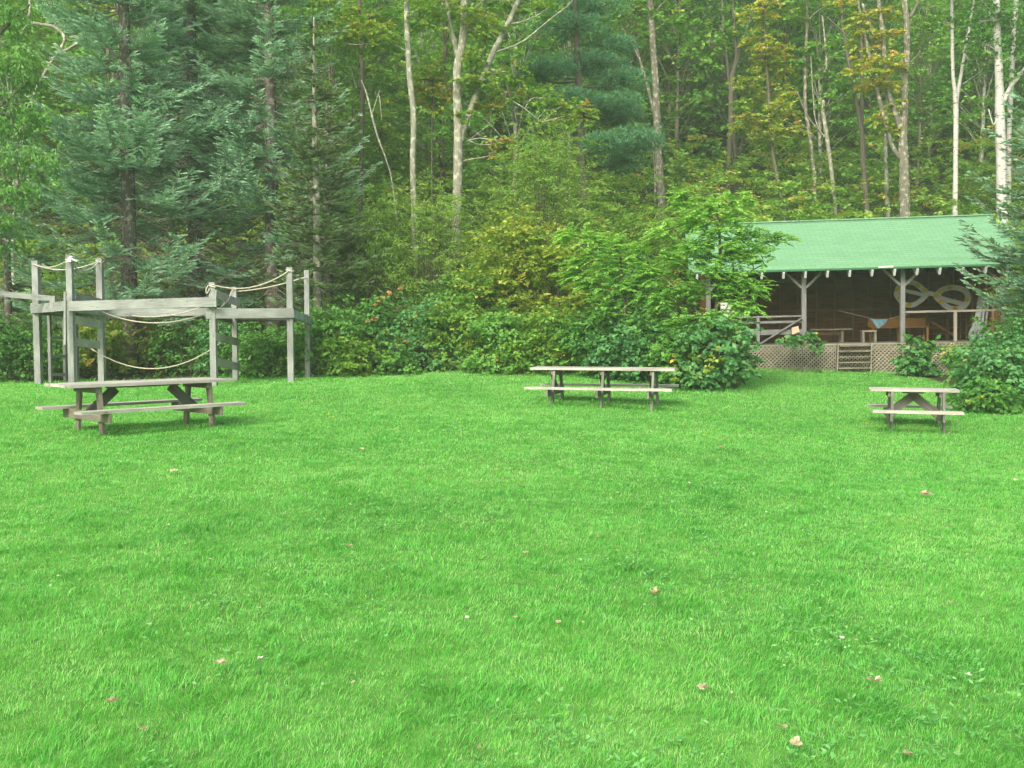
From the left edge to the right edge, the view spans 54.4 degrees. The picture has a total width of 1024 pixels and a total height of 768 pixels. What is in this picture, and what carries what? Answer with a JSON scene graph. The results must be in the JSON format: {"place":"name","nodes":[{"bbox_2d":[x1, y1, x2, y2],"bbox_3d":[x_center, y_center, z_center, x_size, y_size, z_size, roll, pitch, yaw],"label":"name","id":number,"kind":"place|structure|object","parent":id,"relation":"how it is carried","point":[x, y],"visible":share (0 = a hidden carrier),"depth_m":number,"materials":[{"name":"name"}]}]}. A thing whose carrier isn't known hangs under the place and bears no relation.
{"place":"outdoors","nodes":[
{"label":"outdoors","id":0,"kind":"place"},
{"bbox_2d":[0,5,1023,767],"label":"ground","id":1,"kind":"structure","parent":0,"point":[750,731],"depth_m":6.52,"materials":[{"name":"green plant"}]},
{"bbox_2d":[0,313,33,382],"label":"ferny shrub","id":2,"kind":"object","parent":1,"relation":"on","point":[9,346],"visible":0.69,"depth_m":28.12,"materials":[{"name":"green plant"}]},
{"bbox_2d":[0,0,82,266],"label":"ash tree","id":3,"kind":"object","parent":1,"relation":"on","point":[9,20],"visible":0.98,"depth_m":27.11,"materials":[{"name":"green plant"}]},
{"bbox_2d":[0,76,83,368],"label":"spruce tree","id":4,"kind":"object","parent":1,"relation":"on","point":[9,308],"visible":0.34,"depth_m":31.31,"materials":[{"name":"green plant"}]},
{"bbox_2d":[0,0,84,275],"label":"hill ash","id":5,"kind":"object","parent":1,"relation":"on","point":[46,43],"visible":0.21,"depth_m":43.29,"materials":[{"name":"green plant"}]},
{"bbox_2d":[0,318,91,382],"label":"ferny shrub","id":6,"kind":"object","parent":1,"relation":"on","point":[19,338],"visible":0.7,"depth_m":28.26,"materials":[{"name":"green plant"}]},
{"bbox_2d":[1,0,95,202],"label":"tree","id":7,"kind":"object","parent":1,"relation":"on","point":[39,36],"visible":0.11,"depth_m":53.17,"materials":[{"name":"green plant"}]},
{"bbox_2d":[11,0,118,327],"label":"dead tree","id":8,"kind":"object","parent":1,"relation":"on","point":[57,54],"visible":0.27,"depth_m":36.34,"materials":[{"name":"grey plant"}]},
{"bbox_2d":[19,0,157,199],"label":"tree","id":9,"kind":"object","parent":1,"relation":"on","point":[62,111],"visible":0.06,"depth_m":51.44,"materials":[{"name":"green plant"}]},
{"bbox_2d":[4,0,207,286],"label":"hill ash","id":10,"kind":"object","parent":1,"relation":"on","point":[78,51],"visible":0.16,"depth_m":42.64,"materials":[{"name":"green plant"}]},
{"bbox_2d":[78,316,149,377],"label":"ferny shrub","id":11,"kind":"object","parent":1,"relation":"on","point":[112,343],"visible":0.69,"depth_m":29.12,"materials":[{"name":"green plant"}]},
{"bbox_2d":[20,1,208,238],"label":"hill maple","id":12,"kind":"object","parent":1,"relation":"on","point":[65,114],"visible":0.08,"depth_m":48.19,"materials":[{"name":"green plant"}]},
{"bbox_2d":[0,0,259,374],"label":"spruce tree","id":13,"kind":"object","parent":1,"relation":"on","point":[126,124],"visible":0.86,"depth_m":30.02,"materials":[{"name":"green plant"}]},
{"bbox_2d":[35,377,245,435],"bbox_3d":[-5.750,0.360,15.544,1.561,0.821,2.680,3,4,42],"label":"picnic table","id":14,"kind":"object","parent":1,"relation":"on","point":[186,403],"visible":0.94,"depth_m":15.25,"materials":[{"name":"grey wood"}]},
{"bbox_2d":[0,255,312,385],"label":"climbing frame","id":15,"kind":"object","parent":1,"relation":"on","point":[71,311],"visible":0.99,"depth_m":25.12,"materials":[{"name":"grey wood"}]},
{"bbox_2d":[117,318,207,374],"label":"ferny shrub","id":16,"kind":"object","parent":1,"relation":"on","point":[143,338],"visible":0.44,"depth_m":31.07,"materials":[{"name":"green plant"}]},
{"bbox_2d":[78,0,287,340],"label":"spruce tree","id":17,"kind":"object","parent":1,"relation":"on","point":[192,13],"visible":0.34,"depth_m":34.12,"materials":[{"name":"green plant"}]},
{"bbox_2d":[141,318,230,376],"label":"ferny shrub","id":18,"kind":"object","parent":1,"relation":"on","point":[176,335],"visible":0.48,"depth_m":30.23,"materials":[{"name":"green plant"}]},
{"bbox_2d":[187,319,266,376],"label":"ferny shrub","id":19,"kind":"object","parent":1,"relation":"on","point":[204,343],"visible":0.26,"depth_m":28.31,"materials":[{"name":"green plant"}]},
{"bbox_2d":[217,321,315,378],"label":"bramble bush","id":20,"kind":"object","parent":1,"relation":"on","point":[255,369],"visible":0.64,"depth_m":27.24,"materials":[{"name":"green plant"}]},
{"bbox_2d":[220,0,322,204],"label":"hill beech","id":21,"kind":"object","parent":1,"relation":"on","point":[282,95],"visible":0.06,"depth_m":52.34,"materials":[{"name":"green plant"}]},
{"bbox_2d":[168,0,382,362],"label":"spruce tree","id":22,"kind":"object","parent":1,"relation":"on","point":[269,41],"visible":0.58,"depth_m":32.52,"materials":[{"name":"green plant"}]},
{"bbox_2d":[248,16,387,372],"bbox_3d":[-5.548,-5.300,28.666,3.807,10.590,3.856,-2,4,-27],"label":"spruce tree","id":23,"kind":"object","parent":1,"relation":"on","point":[319,252],"visible":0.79,"depth_m":28.40,"materials":[{"name":"green plant"}]},
{"bbox_2d":[262,295,387,377],"bbox_3d":[-5.011,-1.074,27.381,3.178,2.722,3.207,3,4,39],"label":"bramble bush","id":24,"kind":"object","parent":1,"relation":"on","point":[320,324],"visible":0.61,"depth_m":26.89,"materials":[{"name":"green plant"}]},
{"bbox_2d":[276,96,379,344],"bbox_3d":[-5.617,-4.629,31.036,3.061,8.902,3.212,-3,4,-41],"label":"spruce tree","id":25,"kind":"object","parent":1,"relation":"on","point":[328,278],"visible":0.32,"depth_m":31.04,"materials":[{"name":"green plant"}]},
{"bbox_2d":[277,0,389,168],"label":"hill beech","id":26,"kind":"object","parent":1,"relation":"on","point":[301,11],"visible":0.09,"depth_m":55.20,"materials":[{"name":"green plant"}]},
{"bbox_2d":[278,0,403,221],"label":"tree","id":27,"kind":"object","parent":1,"relation":"on","point":[356,76],"visible":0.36,"depth_m":47.46,"materials":[{"name":"green plant"}]},
{"bbox_2d":[311,328,395,377],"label":"bramble bush","id":28,"kind":"object","parent":1,"relation":"on","point":[359,345],"visible":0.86,"depth_m":26.45,"materials":[{"name":"green plant"}]},
{"bbox_2d":[294,1,419,220],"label":"hill maple","id":29,"kind":"object","parent":1,"relation":"on","point":[370,151],"visible":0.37,"depth_m":51.09,"materials":[{"name":"green plant"}]},
{"bbox_2d":[312,195,429,365],"bbox_3d":[-4.492,-3.150,30.925,4.159,5.483,3.706,0,3,0],"label":"willow bush","id":30,"kind":"object","parent":1,"relation":"on","point":[365,220],"visible":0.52,"depth_m":30.61,"materials":[{"name":"green plant"}]},
{"bbox_2d":[333,0,411,308],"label":"hardwood tree","id":31,"kind":"object","parent":1,"relation":"on","point":[382,16],"visible":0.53,"depth_m":39.35,"materials":[{"name":"brown plant"}]},
{"bbox_2d":[337,285,426,373],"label":"bramble bush","id":32,"kind":"object","parent":1,"relation":"on","point":[374,314],"visible":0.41,"depth_m":27.60,"materials":[{"name":"green plant"}]},
{"bbox_2d":[309,0,457,297],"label":"maple tree","id":33,"kind":"object","parent":1,"relation":"on","point":[353,29],"visible":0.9,"depth_m":33.46,"materials":[{"name":"green plant"}]},
{"bbox_2d":[342,0,426,150],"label":"hill beech","id":34,"kind":"object","parent":1,"relation":"on","point":[381,133],"visible":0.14,"depth_m":62.51,"materials":[{"name":"green plant"}]},
{"bbox_2d":[366,323,429,375],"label":"aster plant","id":35,"kind":"object","parent":1,"relation":"on","point":[403,361],"visible":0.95,"depth_m":26.70,"materials":[{"name":"green plant"}]},
{"bbox_2d":[355,290,468,373],"bbox_3d":[-2.586,-1.288,27.989,3.273,2.732,3.174,2,4,32],"label":"bramble bush","id":36,"kind":"object","parent":1,"relation":"on","point":[419,335],"visible":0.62,"depth_m":27.60,"materials":[{"name":"green plant"}]},
{"bbox_2d":[364,0,472,195],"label":"hill ash","id":37,"kind":"object","parent":1,"relation":"on","point":[420,38],"visible":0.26,"depth_m":56.82,"materials":[{"name":"green plant"}]},
{"bbox_2d":[344,170,495,361],"bbox_3d":[-2.484,-3.562,31.792,4.893,6.467,4.719,3,4,39],"label":"willow bush","id":38,"kind":"object","parent":1,"relation":"on","point":[443,245],"visible":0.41,"depth_m":31.43,"materials":[{"name":"green plant"}]},
{"bbox_2d":[400,56,452,286],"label":"maple sapling","id":39,"kind":"object","parent":1,"relation":"on","point":[426,94],"visible":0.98,"depth_m":35.44,"materials":[{"name":"green plant"}]},
{"bbox_2d":[369,0,509,220],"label":"tree","id":40,"kind":"object","parent":1,"relation":"on","point":[446,47],"visible":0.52,"depth_m":51.66,"materials":[{"name":"green plant"}]},
{"bbox_2d":[409,288,499,372],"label":"bramble bush","id":41,"kind":"object","parent":1,"relation":"on","point":[465,342],"visible":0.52,"depth_m":27.52,"materials":[{"name":"green plant"}]},
{"bbox_2d":[406,0,524,162],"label":"hill beech","id":42,"kind":"object","parent":1,"relation":"on","point":[482,97],"visible":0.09,"depth_m":60.35,"materials":[{"name":"green plant"}]},
{"bbox_2d":[407,264,525,364],"bbox_3d":[-1.367,-2.007,29.895,4.207,3.480,3.489,0,3,0],"label":"leafy bush","id":43,"kind":"object","parent":1,"relation":"on","point":[466,291],"visible":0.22,"depth_m":29.49,"materials":[{"name":"green plant"}]},
{"bbox_2d":[417,0,579,249],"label":"hill ash","id":44,"kind":"object","parent":1,"relation":"on","point":[515,51],"visible":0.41,"depth_m":46.07,"materials":[{"name":"green plant"}]},
{"bbox_2d":[437,0,562,180],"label":"tree","id":45,"kind":"object","parent":1,"relation":"on","point":[488,132],"visible":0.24,"depth_m":57.38,"materials":[{"name":"green plant"}]},
{"bbox_2d":[456,302,548,374],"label":"raspberry bush","id":46,"kind":"object","parent":1,"relation":"on","point":[500,331],"visible":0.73,"depth_m":26.19,"materials":[{"name":"green plant"}]},
{"bbox_2d":[409,0,600,301],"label":"maple tree","id":47,"kind":"object","parent":1,"relation":"on","point":[475,82],"visible":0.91,"depth_m":33.93,"materials":[{"name":"green plant"}]},
{"bbox_2d":[456,0,563,175],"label":"hill beech","id":48,"kind":"object","parent":1,"relation":"on","point":[521,104],"visible":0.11,"depth_m":60.11,"materials":[{"name":"green plant"}]},
{"bbox_2d":[0,86,1023,375],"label":"undergrowth","id":49,"kind":"object","parent":1,"relation":"on","point":[772,200],"visible":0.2,"depth_m":47.77,"materials":[{"name":"green plant"}]},
{"bbox_2d":[0,379,1023,767],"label":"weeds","id":50,"kind":"object","parent":1,"relation":"on","point":[828,745],"visible":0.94,"depth_m":5.99,"materials":[{"name":"green plant"}]},
{"bbox_2d":[448,202,577,363],"bbox_3d":[0.084,-2.881,29.289,3.911,4.831,3.941,0,3,0],"label":"maple sapling","id":51,"kind":"object","parent":1,"relation":"on","point":[503,279],"visible":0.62,"depth_m":28.93,"materials":[{"name":"green plant"}]},
{"bbox_2d":[27,0,1023,92],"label":"forest","id":52,"kind":"object","parent":1,"relation":"on","point":[726,26],"visible":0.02,"depth_m":80.67,"materials":[{"name":"green plant"}]},
{"bbox_2d":[484,298,592,375],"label":"raspberry bush","id":53,"kind":"object","parent":1,"relation":"on","point":[551,322],"visible":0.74,"depth_m":25.83,"materials":[{"name":"green plant"}]},
{"bbox_2d":[448,109,650,353],"bbox_3d":[1.186,-5.006,32.734,6.611,8.116,5.628,0,3,0],"label":"willow bush","id":54,"kind":"object","parent":1,"relation":"on","point":[541,179],"visible":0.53,"depth_m":32.31,"materials":[{"name":"green plant"}]},
{"bbox_2d":[497,233,612,355],"bbox_3d":[1.361,-2.292,28.208,3.636,3.843,2.736,0,3,0],"label":"maple sapling","id":55,"kind":"object","parent":1,"relation":"on","point":[558,257],"visible":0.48,"depth_m":28.12,"materials":[{"name":"green plant"}]},
{"bbox_2d":[505,0,644,198],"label":"hill ash","id":56,"kind":"object","parent":1,"relation":"on","point":[583,82],"visible":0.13,"depth_m":56.06,"materials":[{"name":"green plant"}]},
{"bbox_2d":[511,0,666,268],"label":"pine tree","id":57,"kind":"object","parent":1,"relation":"on","point":[543,72],"visible":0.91,"depth_m":39.20,"materials":[{"name":"green plant"}]},
{"bbox_2d":[534,301,653,378],"bbox_3d":[2.159,-0.913,25.400,3.250,2.371,2.476,0,3,0],"label":"raspberry bush","id":58,"kind":"object","parent":1,"relation":"on","point":[573,334],"visible":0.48,"depth_m":24.99,"materials":[{"name":"green plant"}]},
{"bbox_2d":[524,366,678,411],"bbox_3d":[1.823,0.085,19.844,2.865,0.835,1.722,1,3,14],"label":"picnic table","id":59,"kind":"object","parent":1,"relation":"on","point":[601,392],"visible":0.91,"depth_m":19.57,"materials":[{"name":"grey wood"}]},
{"bbox_2d":[550,222,671,379],"bbox_3d":[2.426,-2.009,24.547,3.262,4.129,1.410,1,3,22],"label":"locust sapling","id":60,"kind":"object","parent":1,"relation":"on","point":[597,239],"visible":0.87,"depth_m":24.45,"materials":[{"name":"green plant"}]},
{"bbox_2d":[560,244,674,354],"bbox_3d":[3.085,-2.462,30.552,4.336,3.831,3.737,0,3,0],"label":"maple sapling","id":61,"kind":"object","parent":1,"relation":"on","point":[620,300],"visible":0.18,"depth_m":30.08,"materials":[{"name":"green plant"}]},
{"bbox_2d":[569,304,676,383],"bbox_3d":[2.989,-0.828,24.515,3.150,2.277,2.729,0,3,0],"label":"bramble bush","id":62,"kind":"object","parent":1,"relation":"on","point":[632,343],"visible":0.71,"depth_m":24.18,"materials":[{"name":"green plant"}]},
{"bbox_2d":[584,0,681,173],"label":"tree","id":63,"kind":"object","parent":1,"relation":"on","point":[629,31],"visible":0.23,"depth_m":60.52,"materials":[{"name":"green plant"}]},
{"bbox_2d":[600,0,694,255],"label":"ash tree","id":64,"kind":"object","parent":1,"relation":"on","point":[652,32],"visible":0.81,"depth_m":46.16,"materials":[{"name":"grey plant"}]},
{"bbox_2d":[588,196,721,331],"bbox_3d":[4.492,-3.586,33.290,5.343,5.474,4.618,0,3,0],"label":"maple sapling","id":65,"kind":"object","parent":1,"relation":"on","point":[657,247],"visible":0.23,"depth_m":32.93,"materials":[{"name":"green plant"}]},
{"bbox_2d":[623,0,727,177],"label":"hill beech","id":66,"kind":"object","parent":1,"relation":"on","point":[669,66],"visible":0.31,"depth_m":60.41,"materials":[{"name":"green plant"}]},
{"bbox_2d":[608,0,750,192],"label":"hill maple","id":67,"kind":"object","parent":1,"relation":"on","point":[676,135],"visible":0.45,"depth_m":58.12,"materials":[{"name":"green plant"}]},
{"bbox_2d":[636,324,727,388],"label":"bramble bush","id":68,"kind":"object","parent":1,"relation":"on","point":[673,354],"visible":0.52,"depth_m":23.18,"materials":[{"name":"green plant"}]},
{"bbox_2d":[660,0,758,137],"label":"hill beech","id":69,"kind":"object","parent":1,"relation":"on","point":[711,44],"visible":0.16,"depth_m":67.29,"materials":[{"name":"green plant"}]},
{"bbox_2d":[626,184,801,364],"bbox_3d":[4.822,-2.298,23.596,4.272,4.954,2.271,0,3,0],"label":"locust sapling","id":70,"kind":"object","parent":1,"relation":"on","point":[732,251],"visible":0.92,"depth_m":23.37,"materials":[{"name":"green plant"}]},
{"bbox_2d":[663,309,765,391],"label":"bramble bush","id":71,"kind":"object","parent":1,"relation":"on","point":[707,375],"visible":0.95,"depth_m":22.68,"materials":[{"name":"green plant"}]},
{"bbox_2d":[660,0,810,197],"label":"hill maple","id":72,"kind":"object","parent":1,"relation":"on","point":[711,96],"visible":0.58,"depth_m":56.09,"materials":[{"name":"green plant"}]},
{"bbox_2d":[696,0,798,205],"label":"ash tree","id":73,"kind":"object","parent":1,"relation":"on","point":[731,30],"visible":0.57,"depth_m":55.04,"materials":[{"name":"brown plant"}]},
{"bbox_2d":[725,0,811,220],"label":"turning maple","id":74,"kind":"object","parent":1,"relation":"on","point":[765,49],"visible":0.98,"depth_m":45.24,"materials":[{"name":"green plant"}]},
{"bbox_2d":[702,0,839,138],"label":"hill beech","id":75,"kind":"object","parent":1,"relation":"on","point":[774,27],"visible":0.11,"depth_m":64.52,"materials":[{"name":"green plant"}]},
{"bbox_2d":[721,0,842,168],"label":"tree","id":76,"kind":"object","parent":1,"relation":"on","point":[786,39],"visible":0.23,"depth_m":61.37,"materials":[{"name":"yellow plant"}]},
{"bbox_2d":[775,331,827,372],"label":"grapevine","id":77,"kind":"object","parent":1,"relation":"on","point":[807,337],"visible":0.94,"depth_m":28.21,"materials":[{"name":"green plant"}]},
{"bbox_2d":[773,0,837,219],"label":"hardwood tree","id":78,"kind":"object","parent":1,"relation":"on","point":[807,46],"visible":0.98,"depth_m":45.27,"materials":[{"name":"grey plant"}]},
{"bbox_2d":[748,0,883,184],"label":"hill ash","id":79,"kind":"object","parent":1,"relation":"on","point":[817,25],"visible":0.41,"depth_m":57.60,"materials":[{"name":"green plant"}]},
{"bbox_2d":[810,16,837,215],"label":"broken birch","id":80,"kind":"object","parent":1,"relation":"on","point":[826,133],"visible":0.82,"depth_m":44.89,"materials":[{"name":"grey plant"}]},
{"bbox_2d":[777,0,875,158],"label":"hill beech","id":81,"kind":"object","parent":1,"relation":"on","point":[823,53],"visible":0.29,"depth_m":60.60,"materials":[{"name":"green plant"}]},
{"bbox_2d":[805,0,898,211],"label":"hardwood tree","id":82,"kind":"object","parent":1,"relation":"on","point":[835,106],"visible":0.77,"depth_m":44.36,"materials":[{"name":"brown plant"}]},
{"bbox_2d":[682,214,1022,374],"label":"cabin","id":83,"kind":"object","parent":1,"relation":"on","point":[823,272],"visible":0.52,"depth_m":30.29,"materials":[{"name":"green wood"}]},
{"bbox_2d":[868,317,929,340],"bbox_3d":[12.077,-1.706,31.117,1.744,0.715,0.500,-1,3,8],"label":"table","id":84,"kind":"object","parent":83,"relation":"on","point":[909,323],"visible":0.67,"depth_m":31.23,"materials":[{"name":"orange wood"}]},
{"bbox_2d":[894,269,970,309],"bbox_3d":[12.788,-2.835,30.293,2.242,1.279,0.098,-1,3,8],"label":"eyeglasses cutout","id":85,"kind":"object","parent":83,"relation":"hanging from","point":[937,296],"visible":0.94,"depth_m":30.25,"materials":[{"name":"grey paint"}]},
{"bbox_2d":[822,0,919,216],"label":"maple tree","id":86,"kind":"object","parent":1,"relation":"on","point":[885,72],"visible":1,"depth_m":41.28,"materials":[{"name":"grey plant"}]},
{"bbox_2d":[832,0,918,127],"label":"hill beech","id":87,"kind":"object","parent":1,"relation":"on","point":[889,27],"visible":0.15,"depth_m":68.93,"materials":[{"name":"green plant"}]},
{"bbox_2d":[865,95,898,216],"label":"birch tree","id":88,"kind":"object","parent":1,"relation":"on","point":[887,189],"visible":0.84,"depth_m":43.51,"materials":[{"name":"grey plant"}]},
{"bbox_2d":[867,387,963,433],"bbox_3d":[7.238,0.477,17.973,1.492,0.794,1.644,1,3,16],"label":"picnic table","id":89,"kind":"object","parent":1,"relation":"on","point":[890,410],"visible":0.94,"depth_m":17.82,"materials":[{"name":"grey wood"}]},
{"bbox_2d":[889,332,948,376],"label":"grapevine","id":90,"kind":"object","parent":1,"relation":"on","point":[915,360],"visible":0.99,"depth_m":27.25,"materials":[{"name":"green plant"}]},
{"bbox_2d":[865,0,980,195],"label":"hill maple","id":91,"kind":"object","parent":1,"relation":"on","point":[920,114],"visible":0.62,"depth_m":56.01,"materials":[{"name":"green plant"}]},
{"bbox_2d":[876,0,992,166],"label":"hill ash","id":92,"kind":"object","parent":1,"relation":"on","point":[931,61],"visible":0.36,"depth_m":61.01,"materials":[{"name":"green plant"}]},
{"bbox_2d":[896,0,994,158],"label":"hill maple","id":93,"kind":"object","parent":1,"relation":"on","point":[957,69],"visible":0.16,"depth_m":61.98,"materials":[{"name":"green plant"}]},
{"bbox_2d":[920,0,993,214],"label":"birch tree","id":94,"kind":"object","parent":1,"relation":"on","point":[956,91],"visible":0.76,"depth_m":41.33,"materials":[{"name":"white plant"}]},
{"bbox_2d":[908,0,1023,173],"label":"hill ash","id":95,"kind":"object","parent":1,"relation":"on","point":[983,100],"visible":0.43,"depth_m":57.51,"materials":[{"name":"green plant"}]},
{"bbox_2d":[933,1,1023,148],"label":"hill maple","id":96,"kind":"object","parent":1,"relation":"on","point":[1015,86],"visible":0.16,"depth_m":64.25,"materials":[{"name":"green plant"}]},
{"bbox_2d":[945,375,1023,414],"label":"leafy bush","id":97,"kind":"object","parent":1,"relation":"on","point":[995,389],"visible":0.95,"depth_m":19.91,"materials":[{"name":"green plant"}]},
{"bbox_2d":[947,313,1023,395],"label":"leafy bush","id":98,"kind":"object","parent":1,"relation":"on","point":[1010,334],"visible":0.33,"depth_m":21.78,"materials":[{"name":"green plant"}]},
{"bbox_2d":[949,0,1023,222],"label":"birch tree","id":99,"kind":"object","parent":1,"relation":"on","point":[998,48],"visible":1,"depth_m":39.34,"materials":[{"name":"white plant"}]},
{"bbox_2d":[949,336,1023,409],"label":"leafy bush","id":100,"kind":"object","parent":1,"relation":"on","point":[995,364],"visible":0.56,"depth_m":20.58,"materials":[{"name":"green plant"}]},
{"bbox_2d":[951,87,1023,314],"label":"spruce tree","id":101,"kind":"object","parent":1,"relation":"on","point":[1016,284],"visible":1,"depth_m":23.45,"materials":[{"name":"green plant"}]},
{"bbox_2d":[953,0,1023,226],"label":"birch tree","id":102,"kind":"object","parent":1,"relation":"on","point":[1009,122],"visible":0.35,"depth_m":45.23,"materials":[{"name":"white plant"}]},
{"bbox_2d":[968,266,1023,339],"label":"leafy bush","id":103,"kind":"object","parent":1,"relation":"on","point":[1017,306],"visible":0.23,"depth_m":26.64,"materials":[{"name":"green plant"}]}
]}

